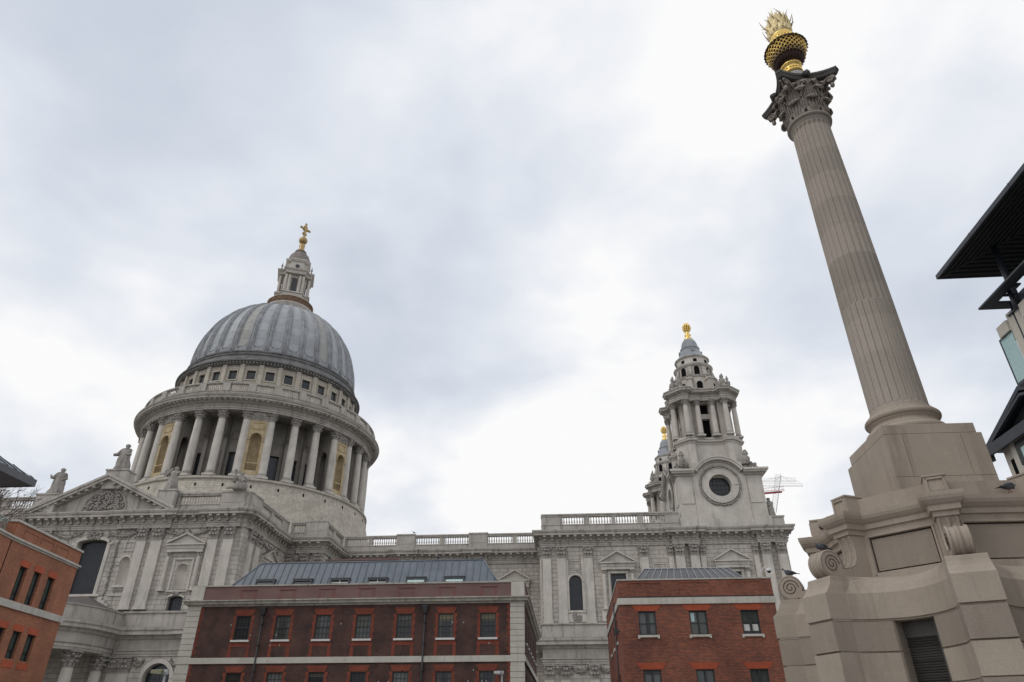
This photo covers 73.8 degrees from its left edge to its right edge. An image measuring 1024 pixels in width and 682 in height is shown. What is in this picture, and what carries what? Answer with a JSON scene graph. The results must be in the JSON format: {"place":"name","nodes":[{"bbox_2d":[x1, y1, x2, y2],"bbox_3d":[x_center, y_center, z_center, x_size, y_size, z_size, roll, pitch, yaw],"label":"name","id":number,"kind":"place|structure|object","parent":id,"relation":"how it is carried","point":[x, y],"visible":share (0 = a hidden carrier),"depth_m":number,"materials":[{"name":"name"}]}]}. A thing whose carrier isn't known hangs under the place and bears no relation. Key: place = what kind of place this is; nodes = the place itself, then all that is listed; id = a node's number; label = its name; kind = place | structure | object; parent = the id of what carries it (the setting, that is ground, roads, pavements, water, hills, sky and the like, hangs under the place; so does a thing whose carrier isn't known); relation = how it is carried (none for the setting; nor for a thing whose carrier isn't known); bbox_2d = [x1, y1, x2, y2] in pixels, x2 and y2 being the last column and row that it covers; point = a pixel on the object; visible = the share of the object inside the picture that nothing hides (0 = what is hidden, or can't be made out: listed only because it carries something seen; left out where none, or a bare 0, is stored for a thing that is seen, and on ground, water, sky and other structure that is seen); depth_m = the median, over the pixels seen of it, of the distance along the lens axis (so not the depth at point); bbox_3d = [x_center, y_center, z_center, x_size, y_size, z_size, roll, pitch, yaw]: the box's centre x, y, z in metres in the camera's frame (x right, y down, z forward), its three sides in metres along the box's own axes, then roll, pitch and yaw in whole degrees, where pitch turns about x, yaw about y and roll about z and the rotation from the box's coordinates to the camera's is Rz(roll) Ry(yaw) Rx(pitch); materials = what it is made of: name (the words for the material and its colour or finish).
{"place":"outdoors","nodes":[
{"label":"outdoors","id":0,"kind":"place"},
{"bbox_2d":[0,519,83,681],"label":"orange brick building","id":1,"kind":"structure","parent":0,"point":[38,568],"depth_m":38.56,"materials":[{"name":"brick"}]},
{"bbox_2d":[0,514,8,529],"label":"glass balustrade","id":2,"kind":"object","parent":1,"relation":"on","point":[4,520],"visible":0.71,"depth_m":36.72,"materials":[{"name":"glass"}]},
{"bbox_2d":[4,631,18,658],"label":"window","id":3,"kind":"structure","parent":1,"relation":"in","point":[15,634],"depth_m":37.33,"materials":[{"name":"black glass"}]},
{"bbox_2d":[9,567,24,600],"bbox_3d":[-27.282,13.306,37.434,0.160,1.770,0.700,2,-30,-3],"label":"window","id":4,"kind":"structure","parent":1,"relation":"in","point":[18,580],"depth_m":37.61,"materials":[{"name":"black glass"}]},
{"bbox_2d":[20,635,32,660],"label":"window","id":5,"kind":"structure","parent":1,"relation":"in","point":[25,651],"depth_m":38.54,"materials":[{"name":"black glass"}]},
{"bbox_2d":[24,572,38,605],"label":"window","id":6,"kind":"structure","parent":1,"relation":"in","point":[35,577],"depth_m":38.87,"materials":[{"name":"black glass"}]},
{"bbox_2d":[38,577,52,609],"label":"window","id":7,"kind":"structure","parent":1,"relation":"in","point":[49,581],"depth_m":40.14,"materials":[{"name":"black glass"}]},
{"bbox_2d":[172,556,540,681],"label":"brick chapter house","id":8,"kind":"structure","parent":0,"point":[389,620],"depth_m":49.41,"materials":[{"name":"brick"}]},
{"bbox_2d":[225,673,240,681],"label":"window","id":9,"kind":"structure","parent":8,"relation":"in","point":[230,677],"depth_m":48.32,"materials":[{"name":"grey glass"}]},
{"bbox_2d":[230,616,251,641],"bbox_3d":[-19.699,21.035,49.866,1.380,1.780,0.300,-2,-30,4],"label":"window","id":10,"kind":"structure","parent":8,"relation":"in","point":[242,627],"depth_m":49.90,"materials":[{"name":"black glass"}]},
{"bbox_2d":[266,672,282,681],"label":"window","id":11,"kind":"structure","parent":8,"relation":"in","point":[268,673],"depth_m":48.18,"materials":[{"name":"grey glass"}]},
{"bbox_2d":[270,615,290,641],"bbox_3d":[-16.727,20.921,49.678,1.380,1.780,0.300,-2,-30,4],"label":"window","id":12,"kind":"structure","parent":8,"relation":"in","point":[282,625],"depth_m":49.71,"materials":[{"name":"grey glass"}]},
{"bbox_2d":[308,672,323,681],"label":"window","id":13,"kind":"structure","parent":8,"relation":"in","point":[313,676],"depth_m":47.92,"materials":[{"name":"grey glass"}]},
{"bbox_2d":[311,615,330,640],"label":"window","id":14,"kind":"structure","parent":8,"relation":"in","point":[322,627],"depth_m":49.54,"materials":[{"name":"grey glass"}]},
{"bbox_2d":[350,672,365,681],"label":"window","id":15,"kind":"structure","parent":8,"relation":"in","point":[355,676],"depth_m":47.74,"materials":[{"name":"grey glass"}]},
{"bbox_2d":[352,614,371,640],"bbox_3d":[-10.753,20.691,49.300,1.380,1.780,0.300,-2,-30,4],"label":"window","id":16,"kind":"structure","parent":8,"relation":"in","point":[363,621],"depth_m":49.34,"materials":[{"name":"grey glass"}]},
{"bbox_2d":[392,671,407,681],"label":"window","id":17,"kind":"structure","parent":8,"relation":"in","point":[404,672],"depth_m":47.55,"materials":[{"name":"grey glass"}]},
{"bbox_2d":[393,614,412,639],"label":"window","id":18,"kind":"structure","parent":8,"relation":"in","point":[404,621],"depth_m":49.16,"materials":[{"name":"grey glass"}]},
{"bbox_2d":[435,671,451,681],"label":"window","id":19,"kind":"structure","parent":8,"relation":"in","point":[441,676],"depth_m":47.35,"materials":[{"name":"grey glass"}]},
{"bbox_2d":[435,613,454,639],"bbox_3d":[-4.750,20.460,48.920,1.380,1.780,0.300,-2,-30,4],"label":"window","id":20,"kind":"structure","parent":8,"relation":"in","point":[445,628],"depth_m":48.90,"materials":[{"name":"grey glass"}]},
{"bbox_2d":[479,671,494,681],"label":"window","id":21,"kind":"structure","parent":8,"relation":"in","point":[489,676],"depth_m":47.13,"materials":[{"name":"grey glass"}]},
{"bbox_2d":[478,613,497,638],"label":"window","id":22,"kind":"structure","parent":8,"relation":"in","point":[487,627],"depth_m":48.71,"materials":[{"name":"grey glass"}]},
{"bbox_2d":[0,223,794,681],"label":"cathedral","id":23,"kind":"structure","parent":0,"point":[262,397],"depth_m":98.80,"materials":[{"name":"stone"}]},
{"bbox_2d":[46,468,67,493],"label":"statue","id":24,"kind":"object","parent":23,"relation":"on","point":[59,482],"visible":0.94,"depth_m":91.50,"materials":[{"name":"stone"}]},
{"bbox_2d":[69,541,106,593],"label":"window","id":25,"kind":"structure","parent":23,"relation":"in","point":[85,578],"depth_m":86.24,"materials":[{"name":"grey glass"}]},
{"bbox_2d":[113,444,132,468],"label":"statue","id":26,"kind":"object","parent":23,"relation":"on","point":[124,457],"visible":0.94,"depth_m":92.94,"materials":[{"name":"stone"}]},
{"bbox_2d":[145,664,168,681],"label":"window","id":27,"kind":"structure","parent":23,"relation":"in","point":[150,677],"depth_m":79.07,"materials":[{"name":"black glass"}]},
{"bbox_2d":[164,467,180,488],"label":"statue","id":28,"kind":"object","parent":23,"relation":"on","point":[172,482],"visible":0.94,"depth_m":90.44,"materials":[{"name":"stone"}]},
{"bbox_2d":[168,597,182,609],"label":"window","id":29,"kind":"structure","parent":23,"relation":"in","point":[176,602],"depth_m":83.11,"materials":[{"name":"black glass"}]},
{"bbox_2d":[226,469,247,489],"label":"statue","id":30,"kind":"object","parent":23,"relation":"on","point":[240,483],"visible":1,"depth_m":89.41,"materials":[{"name":"stone"}]},
{"bbox_2d":[569,576,582,609],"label":"window","id":31,"kind":"structure","parent":23,"relation":"in","point":[575,583],"depth_m":92.89,"materials":[{"name":"grey glass"}]},
{"bbox_2d":[611,574,625,593],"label":"window","id":32,"kind":"structure","parent":23,"relation":"in","point":[613,576],"depth_m":93.55,"materials":[{"name":"grey glass"}]},
{"bbox_2d":[766,498,775,514],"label":"statue","id":33,"kind":"object","parent":23,"relation":"on","point":[770,507],"visible":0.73,"depth_m":97.89,"materials":[{"name":"stone"}]},
{"bbox_2d":[494,671,503,681],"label":"post floodlight","id":34,"kind":"object","parent":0,"point":[501,673],"visible":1,"depth_m":35.94,"materials":[{"name":"metal"}]},
{"bbox_2d":[0,0,1023,589],"label":"sky","id":35,"kind":"structure","parent":0,"point":[517,213],"materials":[{"name":"white"}]},
{"bbox_2d":[606,567,785,681],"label":"red brick block","id":36,"kind":"structure","parent":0,"point":[708,624],"depth_m":41.35,"materials":[{"name":"brick"}]},
{"bbox_2d":[638,611,659,638],"bbox_3d":[8.259,17.291,41.547,1.290,1.550,0.340,-2,-30,4],"label":"window","id":37,"kind":"structure","parent":36,"relation":"in","point":[647,616],"depth_m":41.55,"materials":[{"name":"grey glass"}]},
{"bbox_2d":[643,670,661,681],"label":"window","id":38,"kind":"structure","parent":36,"relation":"in","point":[645,672],"depth_m":40.27,"materials":[{"name":"grey glass"}]},
{"bbox_2d":[689,611,711,637],"bbox_3d":[11.320,17.173,41.353,1.290,1.550,0.340,-2,-30,4],"label":"window","id":39,"kind":"structure","parent":36,"relation":"in","point":[699,628],"depth_m":41.39,"materials":[{"name":"grey glass"}]},
{"bbox_2d":[696,669,714,681],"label":"window","id":40,"kind":"structure","parent":36,"relation":"in","point":[703,675],"depth_m":40.01,"materials":[{"name":"grey glass"}]},
{"bbox_2d":[740,610,764,637],"bbox_3d":[14.412,17.055,41.157,1.290,1.550,0.340,-2,-30,4],"label":"window","id":41,"kind":"structure","parent":36,"relation":"in","point":[750,617],"depth_m":41.29,"materials":[{"name":"grey glass"}]},
{"bbox_2d":[750,669,769,681],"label":"window","id":42,"kind":"structure","parent":36,"relation":"in","point":[757,675],"depth_m":39.80,"materials":[{"name":"grey glass"}]},
{"bbox_2d":[760,567,770,576],"bbox_3d":[15.796,14.484,42.600,0.792,0.755,0.290,-10,-32,16],"label":"cctv camera","id":43,"kind":"object","parent":36,"relation":"attached to","point":[768,570],"visible":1,"depth_m":42.56,"materials":[{"name":"white metal"}]},
{"bbox_2d":[759,8,1023,681],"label":"monument column","id":44,"kind":"structure","parent":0,"point":[917,572],"depth_m":13.30,"materials":[{"name":"stone"}]},
{"bbox_2d":[781,568,799,574],"bbox_3d":[6.282,5.221,15.383,0.387,0.225,0.141,-8,-31,14],"label":"pigeon","id":45,"kind":"object","parent":44,"relation":"on","point":[787,572],"visible":0.84,"depth_m":15.34,"materials":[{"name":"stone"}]},
{"bbox_2d":[815,543,832,550],"bbox_3d":[6.088,4.047,13.338,0.387,0.178,0.141,4,-31,-6],"label":"pigeon","id":46,"kind":"object","parent":44,"relation":"on","point":[819,546],"visible":0.83,"depth_m":13.31,"materials":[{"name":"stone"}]},
{"bbox_2d":[995,482,1015,492],"bbox_3d":[9.156,2.713,12.652,0.427,0.197,0.163,-2,-30,4],"label":"pigeon","id":47,"kind":"object","parent":44,"relation":"on","point":[1008,486],"visible":1,"depth_m":12.61,"materials":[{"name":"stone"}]},
{"label":"ground","id":48,"kind":"structure","parent":0,"visible":0},
{"bbox_2d":[0,456,36,487],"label":"roof","id":49,"kind":"structure","parent":48,"relation":"on","point":[12,475],"depth_m":44.95,"materials":[{"name":"metal"}]},
{"bbox_2d":[0,487,46,521],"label":"bare tree","id":50,"kind":"object","parent":48,"relation":"on","point":[7,503],"visible":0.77,"depth_m":62.29,"materials":[{"name":"grey plant"}]},
{"bbox_2d":[150,669,169,681],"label":"post floodlight","id":51,"kind":"object","parent":48,"relation":"on","point":[164,672],"visible":1,"depth_m":24.46,"materials":[{"name":"metal"}]},
{"bbox_2d":[762,475,802,512],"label":"tower crane","id":52,"kind":"object","parent":48,"relation":"on","point":[774,486],"visible":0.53,"depth_m":210.06,"materials":[{"name":"red paint"}]},
{"bbox_2d":[936,163,1023,386],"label":"canopied office","id":53,"kind":"structure","parent":48,"relation":"on","point":[991,244],"depth_m":28.86,"materials":[{"name":"black metal"}]},
{"bbox_2d":[986,386,1023,475],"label":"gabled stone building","id":54,"kind":"structure","parent":48,"relation":"on","point":[1006,438],"depth_m":33.22,"materials":[{"name":"black metal"}]},
{"bbox_2d":[1011,458,1018,473],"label":"slot window","id":55,"kind":"structure","parent":54,"relation":"in","point":[1012,461],"depth_m":33.44,"materials":[{"name":"black glass"}]},
{"bbox_2d":[1013,437,1023,464],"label":"window","id":56,"kind":"structure","parent":54,"relation":"in","point":[1019,445],"depth_m":32.64,"materials":[{"name":"teal glass"}]}
]}

